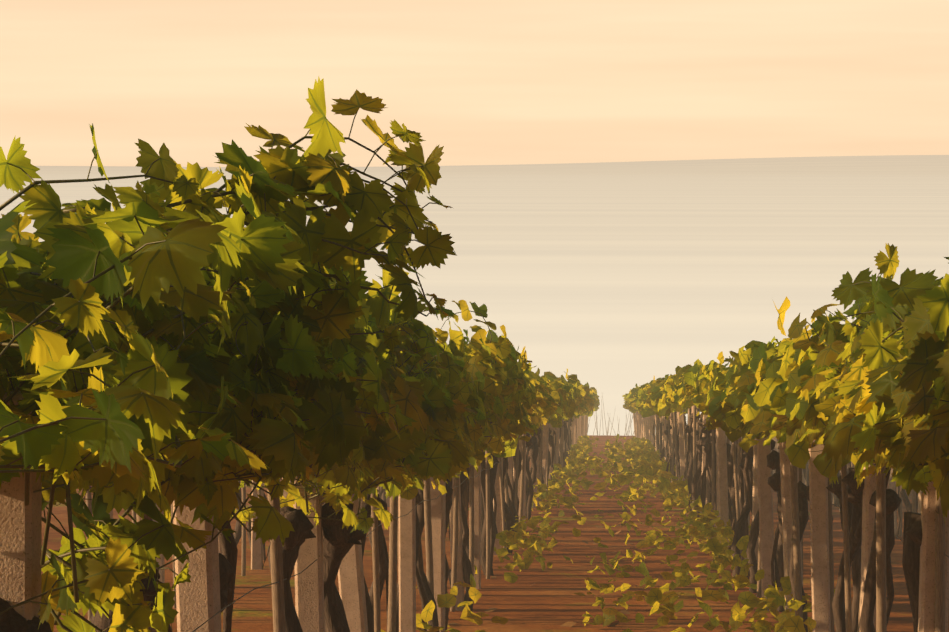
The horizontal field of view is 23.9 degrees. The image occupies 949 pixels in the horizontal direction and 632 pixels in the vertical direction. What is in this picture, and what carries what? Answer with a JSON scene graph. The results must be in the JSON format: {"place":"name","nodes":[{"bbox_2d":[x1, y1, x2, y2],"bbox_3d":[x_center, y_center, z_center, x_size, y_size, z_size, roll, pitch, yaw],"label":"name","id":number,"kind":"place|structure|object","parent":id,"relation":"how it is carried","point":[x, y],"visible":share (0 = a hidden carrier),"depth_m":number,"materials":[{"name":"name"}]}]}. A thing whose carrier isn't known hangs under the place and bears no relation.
{"place":"outdoors","nodes":[
{"label":"outdoors","id":0,"kind":"place"},
{"bbox_2d":[0,155,948,631],"bbox_3d":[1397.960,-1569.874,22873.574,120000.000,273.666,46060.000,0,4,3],"label":"ground sheet","id":1,"kind":"object","parent":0,"point":[612,283],"visible":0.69,"depth_m":1642.28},
{"bbox_2d":[0,408,921,631],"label":"vine trunks","id":2,"kind":"object","parent":1,"relation":"on","point":[339,542],"visible":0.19,"depth_m":11.44,"materials":[{"name":"brown plant"}]},
{"bbox_2d":[0,113,948,631],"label":"vine shoots","id":3,"kind":"object","parent":2,"relation":"attached to","point":[74,583],"visible":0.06,"depth_m":4.37,"materials":[{"name":"green plant"}]},
{"bbox_2d":[0,77,948,631],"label":"vine leaves","id":4,"kind":"object","parent":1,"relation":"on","point":[266,251],"visible":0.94,"depth_m":4.44,"materials":[{"name":"green plant"}]},
{"bbox_2d":[0,391,948,631],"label":"wooden posts","id":5,"kind":"object","parent":1,"relation":"on","point":[198,604],"visible":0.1,"depth_m":10.35,"materials":[{"name":"brown wood"}]},
{"bbox_2d":[30,272,948,631],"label":"trellis wires","id":6,"kind":"object","parent":5,"relation":"attached to","point":[316,560],"visible":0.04,"depth_m":6.63,"materials":[{"name":"grey metal"}]},
{"bbox_2d":[86,396,944,631],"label":"wooden posts","id":7,"kind":"object","parent":1,"relation":"on","point":[278,602],"visible":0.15,"depth_m":12.48,"materials":[{"name":"brown wood"}]},
{"bbox_2d":[427,448,696,630],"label":"fallen leaves","id":8,"kind":"object","parent":1,"relation":"on","point":[571,624],"visible":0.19,"depth_m":18.45,"materials":[{"name":"green plant"}]},
{"bbox_2d":[381,353,886,631],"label":"vine leaves","id":9,"kind":"object","parent":1,"relation":"on","point":[556,401],"visible":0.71,"depth_m":21.77,"materials":[{"name":"green plant"}]},
{"bbox_2d":[400,295,892,499],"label":"vine leaves","id":10,"kind":"object","parent":1,"relation":"on","point":[772,379],"visible":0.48,"depth_m":11.00,"materials":[{"name":"green plant"}]},
{"bbox_2d":[0,0,948,166],"label":"sky","id":11,"kind":"structure","parent":0,"point":[488,82],"materials":[{"name":"beige"}]}
]}

